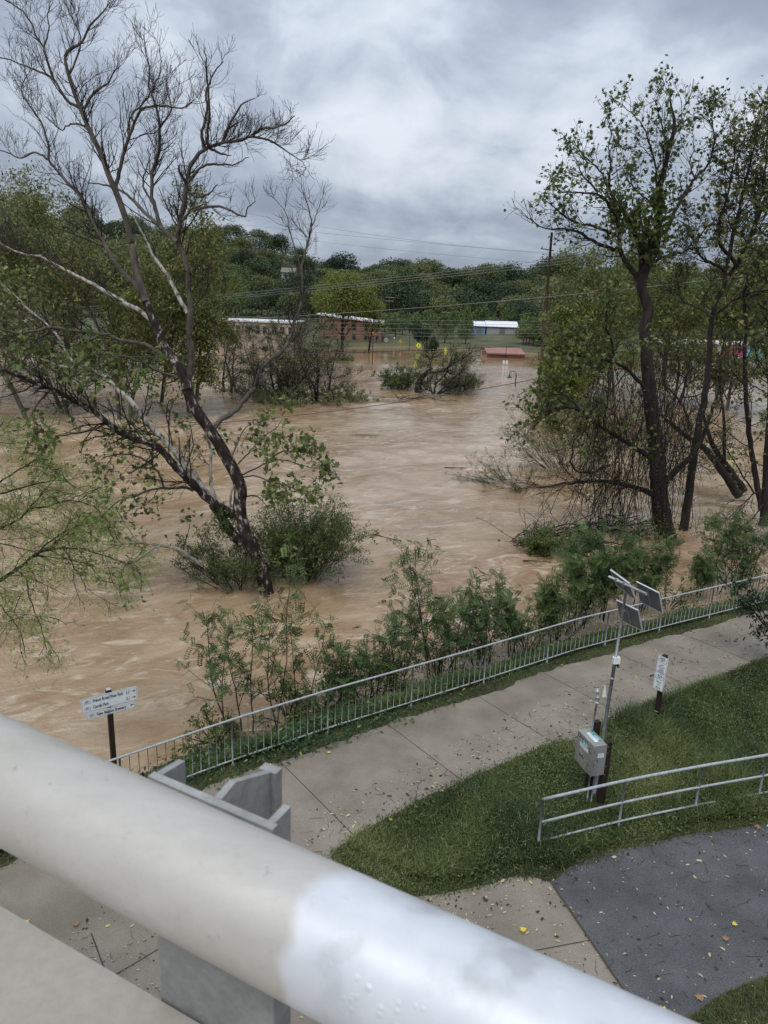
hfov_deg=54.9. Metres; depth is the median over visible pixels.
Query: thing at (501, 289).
hill tree
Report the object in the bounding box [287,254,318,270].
hill tree
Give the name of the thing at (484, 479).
drowned shrub
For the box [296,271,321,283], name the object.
hill tree
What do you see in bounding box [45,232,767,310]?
overhead wire
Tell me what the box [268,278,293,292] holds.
hill tree
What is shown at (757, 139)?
leafy tree
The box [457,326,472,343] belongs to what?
shore shrub
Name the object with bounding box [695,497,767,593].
locust sapling
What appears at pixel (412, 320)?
shore shrub
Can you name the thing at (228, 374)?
flooded tree
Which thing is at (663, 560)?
locust sapling
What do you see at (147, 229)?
hill tree
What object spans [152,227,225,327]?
broad tree
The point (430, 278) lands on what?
overhead wire
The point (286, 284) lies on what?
hill tree
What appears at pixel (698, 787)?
pipe railing
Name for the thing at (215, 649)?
locust sapling
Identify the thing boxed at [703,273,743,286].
hill tree
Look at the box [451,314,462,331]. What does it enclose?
shore shrub
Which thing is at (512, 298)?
hill tree
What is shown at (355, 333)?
brick building
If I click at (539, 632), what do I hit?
bank shrub
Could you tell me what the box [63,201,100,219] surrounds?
hill tree
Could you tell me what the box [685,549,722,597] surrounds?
locust sapling
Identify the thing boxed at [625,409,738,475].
drowned shrub
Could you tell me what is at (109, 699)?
wayfinding sign
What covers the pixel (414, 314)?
shore shrub
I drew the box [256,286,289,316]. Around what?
hill tree
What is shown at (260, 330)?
beige building
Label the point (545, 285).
hill tree
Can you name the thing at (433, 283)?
hill tree
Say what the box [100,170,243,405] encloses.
flooded tree
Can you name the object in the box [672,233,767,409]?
side tree
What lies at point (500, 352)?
salmon building
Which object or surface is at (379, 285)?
hill tree
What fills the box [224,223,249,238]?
hill tree
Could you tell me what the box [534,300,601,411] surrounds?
side tree
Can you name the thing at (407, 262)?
hill tree
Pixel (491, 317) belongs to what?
shore shrub
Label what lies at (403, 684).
bank shrub
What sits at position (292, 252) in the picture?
woodland understorey
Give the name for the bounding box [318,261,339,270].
hill tree
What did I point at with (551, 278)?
side tree
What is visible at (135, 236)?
hill tree
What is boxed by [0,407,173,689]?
pale green tree
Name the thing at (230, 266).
hill tree
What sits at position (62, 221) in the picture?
hill tree
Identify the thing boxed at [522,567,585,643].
locust sapling
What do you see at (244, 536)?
sycamore tree
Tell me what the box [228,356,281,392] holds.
drowned shrub
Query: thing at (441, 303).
hill tree
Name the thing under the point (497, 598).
locust sapling
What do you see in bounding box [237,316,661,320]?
overhead wire
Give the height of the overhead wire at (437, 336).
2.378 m
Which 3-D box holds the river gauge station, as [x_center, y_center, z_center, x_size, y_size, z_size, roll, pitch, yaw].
[4.537,3.580,14.267,1.084,4.910,1.119,-4,17,-21]
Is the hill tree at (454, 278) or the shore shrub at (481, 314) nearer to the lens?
the shore shrub at (481, 314)
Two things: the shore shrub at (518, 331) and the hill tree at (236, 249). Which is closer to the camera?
the shore shrub at (518, 331)
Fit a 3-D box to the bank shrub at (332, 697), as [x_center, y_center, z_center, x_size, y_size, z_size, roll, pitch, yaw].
[-1.683,4.694,19.233,2.063,1.198,1.889,-3,17,-16]
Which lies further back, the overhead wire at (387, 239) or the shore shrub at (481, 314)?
the shore shrub at (481, 314)
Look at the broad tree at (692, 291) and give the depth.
114.48 m
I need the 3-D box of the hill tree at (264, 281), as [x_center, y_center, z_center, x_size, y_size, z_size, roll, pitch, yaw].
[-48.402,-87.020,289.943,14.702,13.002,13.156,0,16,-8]
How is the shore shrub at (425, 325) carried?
on the hills
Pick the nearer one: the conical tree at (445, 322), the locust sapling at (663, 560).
the locust sapling at (663, 560)
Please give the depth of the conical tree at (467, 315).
197.67 m
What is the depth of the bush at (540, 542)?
32.80 m
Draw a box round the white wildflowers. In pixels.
[450,659,767,861]
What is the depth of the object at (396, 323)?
193.72 m
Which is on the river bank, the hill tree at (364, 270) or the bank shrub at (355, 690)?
the bank shrub at (355, 690)
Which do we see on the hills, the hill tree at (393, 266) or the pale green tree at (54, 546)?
the hill tree at (393, 266)
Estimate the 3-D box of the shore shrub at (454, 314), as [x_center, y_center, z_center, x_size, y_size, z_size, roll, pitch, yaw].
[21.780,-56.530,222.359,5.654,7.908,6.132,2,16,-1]
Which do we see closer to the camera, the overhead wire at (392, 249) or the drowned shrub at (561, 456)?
the drowned shrub at (561, 456)
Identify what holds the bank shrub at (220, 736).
on the river bank
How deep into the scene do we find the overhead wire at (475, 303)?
57.62 m
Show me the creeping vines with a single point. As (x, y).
(304, 725)
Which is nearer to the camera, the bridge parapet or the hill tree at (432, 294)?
the bridge parapet
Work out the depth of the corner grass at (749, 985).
10.61 m
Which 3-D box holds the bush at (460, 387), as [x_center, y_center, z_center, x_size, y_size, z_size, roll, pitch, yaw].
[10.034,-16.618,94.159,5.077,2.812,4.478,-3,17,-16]
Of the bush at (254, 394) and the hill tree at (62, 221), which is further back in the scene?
the hill tree at (62, 221)
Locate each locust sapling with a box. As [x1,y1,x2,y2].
[169,595,263,732]
[209,537,314,731]
[269,602,345,713]
[317,637,381,707]
[343,622,416,696]
[353,572,445,689]
[381,535,467,678]
[425,569,511,672]
[452,565,534,664]
[489,582,538,657]
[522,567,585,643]
[540,537,635,629]
[566,512,659,621]
[618,533,683,611]
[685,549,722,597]
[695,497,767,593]
[701,508,767,582]
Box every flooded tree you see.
[0,154,85,371]
[0,165,97,413]
[0,185,231,419]
[0,207,23,384]
[0,243,83,418]
[97,240,252,412]
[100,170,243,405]
[203,319,265,395]
[228,318,292,396]
[249,302,324,397]
[268,315,363,401]
[408,320,439,353]
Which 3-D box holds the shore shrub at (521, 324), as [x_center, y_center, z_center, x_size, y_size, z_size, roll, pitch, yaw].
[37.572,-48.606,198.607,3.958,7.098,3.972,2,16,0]
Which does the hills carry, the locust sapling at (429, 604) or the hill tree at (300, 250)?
the hill tree at (300, 250)
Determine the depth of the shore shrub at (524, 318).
213.81 m
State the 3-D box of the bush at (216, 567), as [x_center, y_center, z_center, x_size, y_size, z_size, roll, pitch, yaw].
[-6.111,1.610,28.149,4.925,2.914,4.588,2,16,0]
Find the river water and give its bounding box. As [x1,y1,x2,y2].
[0,344,767,773]
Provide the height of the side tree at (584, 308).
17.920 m
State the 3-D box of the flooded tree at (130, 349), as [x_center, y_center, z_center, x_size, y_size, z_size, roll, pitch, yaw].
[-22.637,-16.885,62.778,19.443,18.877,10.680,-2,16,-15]
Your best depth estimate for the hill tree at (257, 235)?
532.73 m
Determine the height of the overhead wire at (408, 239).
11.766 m
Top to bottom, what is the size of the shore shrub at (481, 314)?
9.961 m
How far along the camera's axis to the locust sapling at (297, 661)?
18.69 m
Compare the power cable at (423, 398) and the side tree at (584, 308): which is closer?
the power cable at (423, 398)
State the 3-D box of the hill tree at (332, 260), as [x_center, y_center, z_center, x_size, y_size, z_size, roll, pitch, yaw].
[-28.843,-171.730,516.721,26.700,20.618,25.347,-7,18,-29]
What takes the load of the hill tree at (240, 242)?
on the hills
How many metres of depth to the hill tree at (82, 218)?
338.41 m
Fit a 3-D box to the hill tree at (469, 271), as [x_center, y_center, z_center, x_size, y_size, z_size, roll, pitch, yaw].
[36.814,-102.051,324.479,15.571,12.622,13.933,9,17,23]
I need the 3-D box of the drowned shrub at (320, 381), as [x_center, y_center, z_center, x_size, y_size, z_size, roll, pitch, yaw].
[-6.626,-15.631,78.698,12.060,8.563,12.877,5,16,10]
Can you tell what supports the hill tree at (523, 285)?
on the hills
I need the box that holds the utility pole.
[537,232,553,399]
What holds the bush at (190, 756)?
on the river bank
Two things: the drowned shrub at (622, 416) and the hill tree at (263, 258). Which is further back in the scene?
the hill tree at (263, 258)
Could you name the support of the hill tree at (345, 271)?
on the hills
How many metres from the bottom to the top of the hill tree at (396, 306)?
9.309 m
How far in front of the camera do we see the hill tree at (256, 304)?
251.86 m
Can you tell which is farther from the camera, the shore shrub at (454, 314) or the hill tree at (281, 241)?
the hill tree at (281, 241)
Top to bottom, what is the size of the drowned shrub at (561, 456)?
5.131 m
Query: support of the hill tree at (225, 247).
on the hills
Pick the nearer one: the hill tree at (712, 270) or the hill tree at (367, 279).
the hill tree at (367, 279)
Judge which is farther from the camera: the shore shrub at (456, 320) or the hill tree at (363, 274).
the hill tree at (363, 274)
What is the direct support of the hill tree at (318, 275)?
on the hills
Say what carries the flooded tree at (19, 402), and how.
on the river water
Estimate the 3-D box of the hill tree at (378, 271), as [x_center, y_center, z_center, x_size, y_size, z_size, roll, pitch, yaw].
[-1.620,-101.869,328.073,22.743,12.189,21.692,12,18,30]
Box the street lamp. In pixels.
[372,335,379,364]
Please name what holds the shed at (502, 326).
on the hills
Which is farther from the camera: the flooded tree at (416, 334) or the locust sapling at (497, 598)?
the flooded tree at (416, 334)
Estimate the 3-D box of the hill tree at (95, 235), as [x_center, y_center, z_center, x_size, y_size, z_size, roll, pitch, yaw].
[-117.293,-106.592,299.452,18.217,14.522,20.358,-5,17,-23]
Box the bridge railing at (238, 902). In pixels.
[0,713,698,1023]
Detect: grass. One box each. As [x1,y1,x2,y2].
[326,653,767,901]
[682,972,767,1023]
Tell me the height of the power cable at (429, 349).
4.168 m
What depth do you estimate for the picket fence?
18.27 m
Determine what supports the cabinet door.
in the river gauge station
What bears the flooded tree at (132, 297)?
on the river water
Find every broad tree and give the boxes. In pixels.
[0,186,52,369]
[17,211,110,371]
[78,220,157,363]
[128,213,195,341]
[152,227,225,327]
[206,260,251,317]
[309,268,379,351]
[354,298,386,351]
[546,283,607,339]
[579,254,665,377]
[632,261,714,374]
[687,281,767,376]
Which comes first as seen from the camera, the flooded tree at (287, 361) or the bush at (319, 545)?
the bush at (319, 545)
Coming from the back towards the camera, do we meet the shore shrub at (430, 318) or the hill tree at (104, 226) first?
the hill tree at (104, 226)
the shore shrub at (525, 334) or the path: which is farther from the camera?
the shore shrub at (525, 334)
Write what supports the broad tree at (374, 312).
on the river water
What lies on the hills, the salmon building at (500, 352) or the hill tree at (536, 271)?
the hill tree at (536, 271)
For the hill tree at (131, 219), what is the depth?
436.00 m
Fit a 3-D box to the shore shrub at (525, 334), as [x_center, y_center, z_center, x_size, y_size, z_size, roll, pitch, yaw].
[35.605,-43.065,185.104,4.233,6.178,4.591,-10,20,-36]
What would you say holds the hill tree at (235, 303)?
on the hills
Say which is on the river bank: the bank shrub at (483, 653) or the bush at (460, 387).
the bank shrub at (483, 653)
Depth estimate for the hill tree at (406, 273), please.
268.43 m
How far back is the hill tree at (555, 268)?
354.01 m
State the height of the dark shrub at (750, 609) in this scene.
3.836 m
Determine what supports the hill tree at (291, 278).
on the hills
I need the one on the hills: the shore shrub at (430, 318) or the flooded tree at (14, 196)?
the shore shrub at (430, 318)
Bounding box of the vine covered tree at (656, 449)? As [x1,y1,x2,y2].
[500,54,752,543]
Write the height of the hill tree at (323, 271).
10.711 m
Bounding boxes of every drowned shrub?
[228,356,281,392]
[236,334,355,400]
[251,323,376,401]
[429,361,493,392]
[440,447,551,492]
[485,399,625,474]
[555,381,661,452]
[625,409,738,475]
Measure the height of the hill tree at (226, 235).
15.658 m
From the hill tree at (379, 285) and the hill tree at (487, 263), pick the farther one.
the hill tree at (487, 263)
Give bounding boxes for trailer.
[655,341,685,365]
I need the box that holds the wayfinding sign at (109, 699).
[81,686,137,764]
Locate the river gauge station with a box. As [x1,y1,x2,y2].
[573,569,663,805]
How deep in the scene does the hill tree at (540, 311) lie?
215.51 m
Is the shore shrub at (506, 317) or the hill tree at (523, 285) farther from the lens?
the hill tree at (523, 285)
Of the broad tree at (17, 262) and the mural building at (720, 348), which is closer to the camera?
the broad tree at (17, 262)
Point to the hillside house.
(285, 270)
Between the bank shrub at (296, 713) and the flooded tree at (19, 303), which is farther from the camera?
the flooded tree at (19, 303)
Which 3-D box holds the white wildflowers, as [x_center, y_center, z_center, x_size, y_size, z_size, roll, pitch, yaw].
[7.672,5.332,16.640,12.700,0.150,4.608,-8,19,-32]
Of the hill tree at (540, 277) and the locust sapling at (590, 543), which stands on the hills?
the hill tree at (540, 277)
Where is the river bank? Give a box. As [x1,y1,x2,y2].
[0,603,767,867]
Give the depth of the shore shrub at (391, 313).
209.47 m
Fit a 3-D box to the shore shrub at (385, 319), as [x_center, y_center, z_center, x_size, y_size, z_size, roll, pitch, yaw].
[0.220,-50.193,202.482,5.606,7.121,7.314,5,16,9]
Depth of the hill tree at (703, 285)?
301.09 m
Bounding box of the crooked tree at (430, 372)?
[411,340,484,395]
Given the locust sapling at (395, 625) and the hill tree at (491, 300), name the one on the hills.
the hill tree at (491, 300)
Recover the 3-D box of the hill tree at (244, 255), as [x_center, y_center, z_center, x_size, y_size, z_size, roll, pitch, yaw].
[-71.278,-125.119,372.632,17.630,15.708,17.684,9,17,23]
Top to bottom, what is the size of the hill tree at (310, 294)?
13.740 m
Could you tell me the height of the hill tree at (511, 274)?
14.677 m
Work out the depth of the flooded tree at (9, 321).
68.41 m
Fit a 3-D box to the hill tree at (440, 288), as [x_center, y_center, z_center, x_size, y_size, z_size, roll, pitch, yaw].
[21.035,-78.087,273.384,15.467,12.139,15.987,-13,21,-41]
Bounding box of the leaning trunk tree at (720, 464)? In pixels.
[661,347,747,498]
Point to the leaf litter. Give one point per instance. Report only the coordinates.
(565, 873)
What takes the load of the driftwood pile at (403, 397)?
on the river water
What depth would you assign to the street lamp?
125.77 m
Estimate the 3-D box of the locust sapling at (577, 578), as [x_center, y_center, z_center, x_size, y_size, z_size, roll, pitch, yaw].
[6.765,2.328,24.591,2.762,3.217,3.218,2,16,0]
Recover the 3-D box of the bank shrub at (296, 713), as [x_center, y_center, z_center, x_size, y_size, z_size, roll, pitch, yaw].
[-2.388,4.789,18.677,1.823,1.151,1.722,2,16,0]
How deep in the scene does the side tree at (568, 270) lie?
87.03 m
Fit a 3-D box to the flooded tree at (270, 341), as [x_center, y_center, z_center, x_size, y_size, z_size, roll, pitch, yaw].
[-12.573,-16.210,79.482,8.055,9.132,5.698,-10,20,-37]
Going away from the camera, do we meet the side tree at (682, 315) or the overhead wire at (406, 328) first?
the side tree at (682, 315)
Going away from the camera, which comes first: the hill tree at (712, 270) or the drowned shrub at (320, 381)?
the drowned shrub at (320, 381)
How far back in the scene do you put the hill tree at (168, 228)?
440.36 m
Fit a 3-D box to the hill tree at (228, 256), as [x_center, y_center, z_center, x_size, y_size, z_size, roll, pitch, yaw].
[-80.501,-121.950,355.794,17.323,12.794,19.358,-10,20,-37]
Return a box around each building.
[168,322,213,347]
[214,318,303,352]
[317,313,383,342]
[481,347,525,358]
[679,339,763,363]
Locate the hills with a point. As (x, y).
(507, 340)
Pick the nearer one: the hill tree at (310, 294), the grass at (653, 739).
the grass at (653, 739)
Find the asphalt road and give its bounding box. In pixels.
[552,825,767,1016]
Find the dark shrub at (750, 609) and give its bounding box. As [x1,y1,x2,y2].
[714,553,767,648]
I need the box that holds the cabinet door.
[574,729,594,776]
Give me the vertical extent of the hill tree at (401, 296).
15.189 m
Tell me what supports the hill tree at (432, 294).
on the hills
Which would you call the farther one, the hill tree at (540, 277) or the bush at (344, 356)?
the hill tree at (540, 277)
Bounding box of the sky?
[0,0,767,276]
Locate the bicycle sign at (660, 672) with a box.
[653,654,667,717]
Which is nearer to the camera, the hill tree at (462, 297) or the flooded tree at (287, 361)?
the flooded tree at (287, 361)
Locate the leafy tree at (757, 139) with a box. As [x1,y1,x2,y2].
[650,75,767,530]
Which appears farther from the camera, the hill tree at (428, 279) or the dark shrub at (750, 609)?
the hill tree at (428, 279)
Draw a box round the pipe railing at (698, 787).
[537,753,767,843]
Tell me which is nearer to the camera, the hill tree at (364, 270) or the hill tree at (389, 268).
the hill tree at (389, 268)
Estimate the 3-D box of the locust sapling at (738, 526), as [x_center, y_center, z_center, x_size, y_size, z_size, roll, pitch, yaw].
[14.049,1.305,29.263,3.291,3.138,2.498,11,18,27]
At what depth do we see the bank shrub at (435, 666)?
20.89 m
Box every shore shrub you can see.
[377,315,393,330]
[382,312,401,317]
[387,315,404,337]
[396,310,408,319]
[396,317,409,334]
[408,311,420,323]
[408,316,423,324]
[419,315,434,327]
[419,321,437,334]
[422,309,438,321]
[435,314,452,333]
[440,320,455,337]
[448,310,465,326]
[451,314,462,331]
[454,309,471,320]
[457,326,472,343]
[472,306,490,320]
[486,315,497,320]
[501,307,517,321]
[514,326,535,344]
[516,318,529,336]
[518,316,532,324]
[519,327,536,344]
[520,312,535,319]
[526,323,542,344]
[528,313,549,343]
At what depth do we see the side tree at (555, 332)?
101.28 m
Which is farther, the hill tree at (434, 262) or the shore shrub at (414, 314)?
the hill tree at (434, 262)
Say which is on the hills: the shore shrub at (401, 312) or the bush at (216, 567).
the shore shrub at (401, 312)
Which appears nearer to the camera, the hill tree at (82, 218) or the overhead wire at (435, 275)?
the overhead wire at (435, 275)
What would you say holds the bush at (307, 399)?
on the river water
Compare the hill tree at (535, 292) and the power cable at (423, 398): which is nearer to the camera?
the power cable at (423, 398)
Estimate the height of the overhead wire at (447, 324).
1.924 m
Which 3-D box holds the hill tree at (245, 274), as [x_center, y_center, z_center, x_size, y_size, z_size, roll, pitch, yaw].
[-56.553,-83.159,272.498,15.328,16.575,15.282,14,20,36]
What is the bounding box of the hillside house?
[281,267,296,279]
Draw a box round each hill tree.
[42,219,63,236]
[54,218,76,232]
[59,216,110,236]
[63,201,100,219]
[63,212,103,231]
[70,229,114,251]
[102,221,150,241]
[104,220,136,229]
[115,234,146,247]
[120,213,152,229]
[135,225,150,235]
[149,225,172,232]
[190,229,228,241]
[212,285,253,317]
[213,224,236,240]
[214,248,232,263]
[217,243,232,261]
[219,262,243,271]
[219,263,254,284]
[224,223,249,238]
[225,247,261,267]
[228,236,255,248]
[228,246,244,263]
[234,296,254,310]
[243,273,276,294]
[244,258,278,277]
[248,228,270,245]
[250,254,267,262]
[250,294,275,313]
[256,250,277,259]
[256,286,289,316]
[258,234,293,252]
[263,256,286,277]
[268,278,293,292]
[272,272,316,291]
[274,291,314,319]
[278,280,308,310]
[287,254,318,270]
[294,247,306,255]
[296,267,325,283]
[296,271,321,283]
[300,283,333,321]
[312,268,334,275]
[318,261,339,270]
[324,251,360,269]
[325,269,360,277]
[336,272,371,280]
[354,275,379,292]
[356,266,372,274]
[359,268,396,278]
[359,278,393,296]
[371,266,390,271]
[372,257,404,268]
[377,282,427,313]
[378,298,406,312]
[379,262,402,268]
[381,267,430,309]
[392,258,414,265]
[409,261,431,276]
[409,271,438,285]
[410,257,446,274]
[410,288,443,311]
[421,280,445,289]
[424,284,455,298]
[427,295,463,314]
[433,266,470,288]
[435,288,484,313]
[458,274,494,307]
[461,265,483,281]
[467,264,506,282]
[475,279,526,311]
[477,262,493,271]
[481,293,507,317]
[494,261,531,283]
[496,292,537,321]
[500,279,536,294]
[501,297,542,321]
[521,267,546,281]
[521,284,565,305]
[527,254,562,275]
[530,281,576,291]
[533,275,558,282]
[534,299,551,316]
[543,251,583,276]
[683,265,710,282]
[686,280,731,295]
[701,263,724,278]
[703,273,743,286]
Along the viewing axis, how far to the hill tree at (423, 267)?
338.32 m
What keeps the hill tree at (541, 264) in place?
on the hills
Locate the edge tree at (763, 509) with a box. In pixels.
[720,165,767,544]
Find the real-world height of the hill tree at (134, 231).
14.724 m
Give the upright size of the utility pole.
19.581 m
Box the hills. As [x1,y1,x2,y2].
[0,235,754,355]
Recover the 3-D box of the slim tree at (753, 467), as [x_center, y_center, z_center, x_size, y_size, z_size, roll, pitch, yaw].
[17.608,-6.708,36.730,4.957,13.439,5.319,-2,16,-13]
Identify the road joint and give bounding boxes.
[550,881,625,990]
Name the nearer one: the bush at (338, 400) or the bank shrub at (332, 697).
the bank shrub at (332, 697)
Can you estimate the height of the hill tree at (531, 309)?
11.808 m
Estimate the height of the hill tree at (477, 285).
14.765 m
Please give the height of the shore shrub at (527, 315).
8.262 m
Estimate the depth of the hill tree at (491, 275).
308.48 m
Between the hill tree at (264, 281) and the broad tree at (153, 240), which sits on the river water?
the broad tree at (153, 240)
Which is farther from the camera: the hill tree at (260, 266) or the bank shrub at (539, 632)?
the hill tree at (260, 266)
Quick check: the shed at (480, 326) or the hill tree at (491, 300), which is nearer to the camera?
the shed at (480, 326)
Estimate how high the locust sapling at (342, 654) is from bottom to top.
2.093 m
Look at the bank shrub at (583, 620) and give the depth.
23.61 m
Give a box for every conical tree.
[435,314,454,342]
[456,307,476,337]
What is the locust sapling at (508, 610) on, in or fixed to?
on the river bank
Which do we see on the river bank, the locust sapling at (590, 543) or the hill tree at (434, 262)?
the locust sapling at (590, 543)
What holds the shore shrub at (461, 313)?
on the hills
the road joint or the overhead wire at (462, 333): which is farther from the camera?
the overhead wire at (462, 333)
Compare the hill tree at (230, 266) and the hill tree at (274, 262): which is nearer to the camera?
the hill tree at (230, 266)
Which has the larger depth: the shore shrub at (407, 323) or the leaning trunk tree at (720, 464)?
the shore shrub at (407, 323)
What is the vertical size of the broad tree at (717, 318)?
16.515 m
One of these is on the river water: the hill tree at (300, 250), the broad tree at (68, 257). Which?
the broad tree at (68, 257)
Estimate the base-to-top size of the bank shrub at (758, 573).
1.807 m
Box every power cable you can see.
[94,341,703,430]
[129,330,767,356]
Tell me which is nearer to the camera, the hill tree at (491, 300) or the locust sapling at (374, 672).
the locust sapling at (374, 672)
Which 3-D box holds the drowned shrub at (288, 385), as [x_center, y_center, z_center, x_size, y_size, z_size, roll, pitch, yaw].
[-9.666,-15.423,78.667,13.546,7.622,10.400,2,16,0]
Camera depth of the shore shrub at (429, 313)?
220.09 m
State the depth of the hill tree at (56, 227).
314.07 m
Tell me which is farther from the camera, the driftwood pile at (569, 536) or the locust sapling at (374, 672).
the driftwood pile at (569, 536)
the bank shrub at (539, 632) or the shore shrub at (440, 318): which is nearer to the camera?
the bank shrub at (539, 632)
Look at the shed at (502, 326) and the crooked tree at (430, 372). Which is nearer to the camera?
the crooked tree at (430, 372)
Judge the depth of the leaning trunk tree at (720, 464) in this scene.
42.48 m
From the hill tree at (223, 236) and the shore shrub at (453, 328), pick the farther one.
the hill tree at (223, 236)
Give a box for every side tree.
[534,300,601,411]
[535,246,637,406]
[535,272,619,367]
[539,296,575,372]
[544,237,677,401]
[613,226,746,402]
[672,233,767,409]
[707,224,767,399]
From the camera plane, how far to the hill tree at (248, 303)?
246.81 m
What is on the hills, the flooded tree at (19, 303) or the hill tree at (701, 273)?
the hill tree at (701, 273)
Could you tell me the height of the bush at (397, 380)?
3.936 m
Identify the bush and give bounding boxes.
[167,514,284,596]
[171,748,214,765]
[221,476,382,583]
[234,379,290,401]
[256,378,332,406]
[319,381,378,405]
[330,353,353,360]
[371,362,434,389]
[442,375,484,390]
[516,517,577,557]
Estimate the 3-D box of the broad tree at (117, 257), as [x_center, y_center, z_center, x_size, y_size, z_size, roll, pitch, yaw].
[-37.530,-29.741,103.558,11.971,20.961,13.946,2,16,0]
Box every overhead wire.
[10,239,763,317]
[26,238,746,314]
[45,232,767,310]
[176,217,556,254]
[176,223,603,267]
[187,200,637,256]
[233,320,632,324]
[236,324,691,329]
[236,329,656,333]
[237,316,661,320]
[242,333,658,336]
[264,275,747,317]
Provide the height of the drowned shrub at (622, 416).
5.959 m
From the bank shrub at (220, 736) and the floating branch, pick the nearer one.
the bank shrub at (220, 736)
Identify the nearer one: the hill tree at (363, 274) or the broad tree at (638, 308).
the broad tree at (638, 308)
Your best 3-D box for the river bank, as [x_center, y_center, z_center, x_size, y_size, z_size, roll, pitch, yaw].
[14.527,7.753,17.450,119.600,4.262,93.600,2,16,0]
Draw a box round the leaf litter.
[69,611,767,1023]
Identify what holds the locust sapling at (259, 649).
on the river bank
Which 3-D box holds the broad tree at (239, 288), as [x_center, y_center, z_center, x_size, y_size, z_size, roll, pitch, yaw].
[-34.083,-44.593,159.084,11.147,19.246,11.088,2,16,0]
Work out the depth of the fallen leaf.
10.75 m
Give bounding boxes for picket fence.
[0,574,767,848]
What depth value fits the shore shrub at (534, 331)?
180.99 m
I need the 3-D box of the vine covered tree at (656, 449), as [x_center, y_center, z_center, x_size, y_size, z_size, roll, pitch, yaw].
[10.656,-8.590,33.057,11.937,21.753,7.126,2,16,0]
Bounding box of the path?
[0,611,767,1023]
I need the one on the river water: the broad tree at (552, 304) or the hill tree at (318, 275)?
the broad tree at (552, 304)
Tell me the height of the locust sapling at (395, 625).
3.347 m
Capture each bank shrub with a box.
[175,700,247,756]
[251,675,322,728]
[281,665,360,719]
[314,656,398,701]
[364,642,425,695]
[419,622,472,676]
[452,617,505,665]
[502,606,565,653]
[531,595,605,641]
[637,573,700,610]
[713,544,767,592]
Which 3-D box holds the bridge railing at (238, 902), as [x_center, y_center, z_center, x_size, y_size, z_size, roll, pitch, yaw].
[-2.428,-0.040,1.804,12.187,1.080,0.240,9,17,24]
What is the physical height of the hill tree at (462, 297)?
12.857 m
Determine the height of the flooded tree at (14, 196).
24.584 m
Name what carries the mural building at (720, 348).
on the hills
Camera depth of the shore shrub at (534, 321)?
186.62 m
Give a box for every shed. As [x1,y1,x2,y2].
[472,321,485,332]
[485,321,518,332]
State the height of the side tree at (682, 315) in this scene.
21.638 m
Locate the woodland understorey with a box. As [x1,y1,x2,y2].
[1,219,738,338]
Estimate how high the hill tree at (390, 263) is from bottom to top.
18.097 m
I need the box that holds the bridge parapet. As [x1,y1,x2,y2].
[0,906,199,1023]
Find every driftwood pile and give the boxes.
[387,387,459,401]
[476,487,667,546]
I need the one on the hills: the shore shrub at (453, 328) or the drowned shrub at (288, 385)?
the shore shrub at (453, 328)
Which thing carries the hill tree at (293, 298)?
on the hills
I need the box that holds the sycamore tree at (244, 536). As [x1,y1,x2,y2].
[0,0,357,610]
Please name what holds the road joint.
on the path
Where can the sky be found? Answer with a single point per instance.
(438, 112)
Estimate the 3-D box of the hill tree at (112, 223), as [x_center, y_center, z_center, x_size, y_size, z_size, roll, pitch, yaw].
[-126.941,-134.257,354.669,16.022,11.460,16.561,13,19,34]
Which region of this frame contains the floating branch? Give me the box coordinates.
[523,554,551,562]
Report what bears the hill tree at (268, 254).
on the hills
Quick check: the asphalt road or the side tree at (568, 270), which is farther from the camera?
the side tree at (568, 270)
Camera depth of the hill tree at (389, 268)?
388.00 m
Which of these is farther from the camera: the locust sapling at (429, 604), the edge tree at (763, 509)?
the edge tree at (763, 509)
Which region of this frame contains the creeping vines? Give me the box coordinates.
[131,589,767,789]
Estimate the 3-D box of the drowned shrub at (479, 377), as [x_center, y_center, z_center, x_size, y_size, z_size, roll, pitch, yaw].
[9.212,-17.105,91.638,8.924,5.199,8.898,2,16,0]
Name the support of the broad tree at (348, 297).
on the river water
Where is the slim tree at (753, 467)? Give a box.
[690,244,767,509]
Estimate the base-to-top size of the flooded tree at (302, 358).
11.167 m
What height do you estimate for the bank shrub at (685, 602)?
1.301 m
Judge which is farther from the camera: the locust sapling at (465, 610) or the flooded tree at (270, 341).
the flooded tree at (270, 341)
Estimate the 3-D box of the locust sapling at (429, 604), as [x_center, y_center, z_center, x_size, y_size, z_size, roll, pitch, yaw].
[1.095,2.794,19.853,2.491,4.522,2.037,2,16,0]
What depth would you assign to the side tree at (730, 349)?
79.45 m

